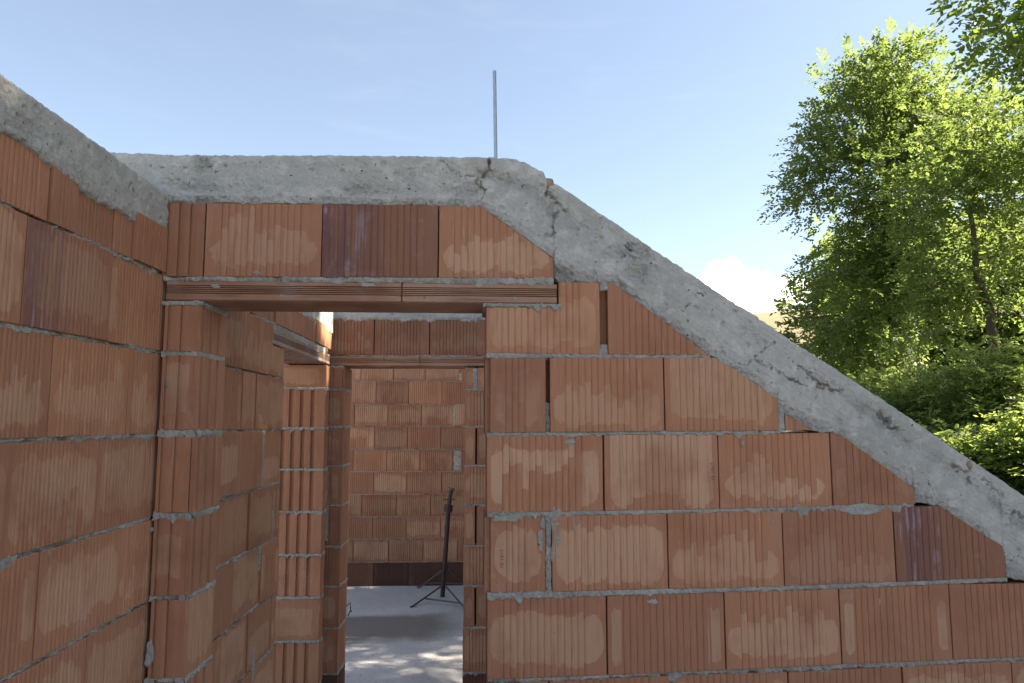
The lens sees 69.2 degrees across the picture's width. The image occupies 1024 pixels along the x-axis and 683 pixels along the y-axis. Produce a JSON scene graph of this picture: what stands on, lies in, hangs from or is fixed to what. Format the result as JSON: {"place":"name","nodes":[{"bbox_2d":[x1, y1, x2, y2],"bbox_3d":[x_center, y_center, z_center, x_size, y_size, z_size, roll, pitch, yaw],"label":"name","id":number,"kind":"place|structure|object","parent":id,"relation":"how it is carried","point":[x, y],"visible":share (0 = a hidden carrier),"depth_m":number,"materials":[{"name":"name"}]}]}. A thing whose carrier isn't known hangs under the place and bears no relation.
{"place":"outdoors","nodes":[
{"label":"outdoors","id":0,"kind":"place"},
{"bbox_2d":[345,585,463,682],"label":"floor","id":1,"kind":"structure","parent":0,"point":[392,636],"depth_m":6.07,"materials":[{"name":"concrete"}]},
{"bbox_2d":[0,74,332,682],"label":"side wall","id":2,"kind":"structure","parent":1,"relation":"on","point":[84,231],"depth_m":1.94,"materials":[{"name":"brick"}]},
{"bbox_2d":[284,363,464,585],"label":"end wall","id":3,"kind":"structure","parent":1,"relation":"on","point":[407,447],"depth_m":8.06,"materials":[{"name":"brick"}]},
{"bbox_2d":[322,312,485,682],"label":"cross wall","id":4,"kind":"structure","parent":1,"relation":"on","point":[360,340],"depth_m":4.71,"materials":[{"name":"brick"}]},
{"bbox_2d":[410,488,463,607],"bbox_3d":[-0.699,2.009,7.381,0.612,1.069,1.043,0,-6,0],"label":"tripod stand","id":5,"kind":"object","parent":1,"relation":"on","point":[448,506],"visible":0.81,"depth_m":7.47,"materials":[{"name":"black metal"}]},
{"bbox_2d":[110,152,1023,682],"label":"gable wall","id":6,"kind":"structure","parent":1,"relation":"on","point":[670,498],"depth_m":2.27,"materials":[{"name":"brick"}]},
{"bbox_2d":[493,70,497,157],"bbox_3d":[-0.055,-0.724,2.426,0.017,0.335,0.012,0,-6,0],"label":"steel rod","id":7,"kind":"object","parent":6,"relation":"on","point":[495,113],"visible":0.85,"depth_m":2.42,"materials":[{"name":"metal"}]},
{"bbox_2d":[0,0,1023,313],"label":"sky","id":8,"kind":"structure","parent":0,"point":[664,118],"materials":[{"name":"blue"}]},
{"bbox_2d":[753,310,930,359],"bbox_3d":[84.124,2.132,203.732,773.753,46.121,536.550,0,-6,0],"label":"hill","id":9,"kind":"structure","parent":0,"point":[767,318],"depth_m":218.40,"materials":[{"name":"beige plant"}]},
{"bbox_2d":[777,302,793,311],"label":"tree","id":10,"kind":"object","parent":9,"relation":"on","point":[785,305],"visible":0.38,"depth_m":263.78,"materials":[{"name":"green plant"}]},
{"bbox_2d":[785,429,972,431],"bbox_3d":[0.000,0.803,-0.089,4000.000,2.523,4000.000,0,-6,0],"label":"ground","id":11,"kind":"structure","parent":0,"point":[799,430],"depth_m":23.20,"materials":[{"name":"green plant"}]},
{"bbox_2d":[770,211,957,384],"bbox_3d":[9.004,-0.316,19.268,4.506,6.740,4.186,3,-7,-26],"label":"background tree","id":12,"kind":"object","parent":11,"relation":"on","point":[806,310],"visible":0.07,"depth_m":19.04,"materials":[{"name":"green plant"}]},
{"bbox_2d":[846,366,915,410],"bbox_3d":[4.407,1.397,9.082,1.627,2.176,1.846,0,-6,0],"label":"shrub","id":13,"kind":"object","parent":11,"relation":"on","point":[871,375],"visible":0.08,"depth_m":8.94,"materials":[{"name":"green plant"}]},
{"bbox_2d":[757,16,1023,385],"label":"ash tree","id":14,"kind":"object","parent":11,"relation":"on","point":[882,94],"visible":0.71,"depth_m":12.89,"materials":[{"name":"green plant"}]},
{"bbox_2d":[841,326,953,379],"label":"tree","id":15,"kind":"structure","parent":11,"relation":"on","point":[911,349],"depth_m":15.65,"materials":[{"name":"green plant"}]},
{"bbox_2d":[862,360,986,434],"bbox_3d":[4.553,1.241,8.167,1.811,2.071,1.596,-3,-7,24],"label":"shrub","id":16,"kind":"object","parent":11,"relation":"on","point":[902,401],"visible":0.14,"depth_m":8.05,"materials":[{"name":"green plant"}]},
{"bbox_2d":[857,69,1023,374],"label":"crooked tree","id":17,"kind":"object","parent":11,"relation":"on","point":[989,155],"visible":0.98,"depth_m":10.08,"materials":[{"name":"green plant"}]},
{"bbox_2d":[869,195,1018,378],"bbox_3d":[11.631,-0.409,20.239,5.702,7.247,5.096,0,-6,0],"label":"background tree","id":18,"kind":"object","parent":11,"relation":"on","point":[954,229],"depth_m":19.24,"materials":[{"name":"green plant"}]},
{"bbox_2d":[914,419,974,447],"bbox_3d":[3.907,1.582,6.871,1.424,1.718,1.402,-5,-8,40],"label":"shrub","id":19,"kind":"object","parent":11,"relation":"on","point":[945,429],"depth_m":6.70,"materials":[{"name":"green plant"}]},
{"bbox_2d":[903,334,1023,445],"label":"shrub","id":20,"kind":"object","parent":11,"relation":"on","point":[974,394],"visible":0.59,"depth_m":7.18,"materials":[{"name":"green plant"}]},
{"bbox_2d":[904,216,1023,375],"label":"background tree","id":21,"kind":"object","parent":11,"relation":"on","point":[1008,333],"visible":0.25,"depth_m":16.60,"materials":[{"name":"green plant"}]},
{"bbox_2d":[925,0,1023,115],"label":"overhanging tree","id":22,"kind":"object","parent":11,"relation":"on","point":[1014,43],"visible":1,"depth_m":6.85,"materials":[{"name":"green plant"}]},
{"bbox_2d":[934,422,1023,495],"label":"shrub","id":23,"kind":"object","parent":11,"relation":"on","point":[970,453],"visible":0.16,"depth_m":5.88,"materials":[{"name":"green plant"}]},
{"bbox_2d":[955,396,1023,493],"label":"shrub","id":24,"kind":"object","parent":11,"relation":"on","point":[1018,424],"visible":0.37,"depth_m":5.83,"materials":[{"name":"green plant"}]},
{"bbox_2d":[985,128,1023,257],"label":"background tree","id":25,"kind":"object","parent":11,"relation":"on","point":[1002,195],"depth_m":23.07,"materials":[{"name":"green plant"}]}
]}

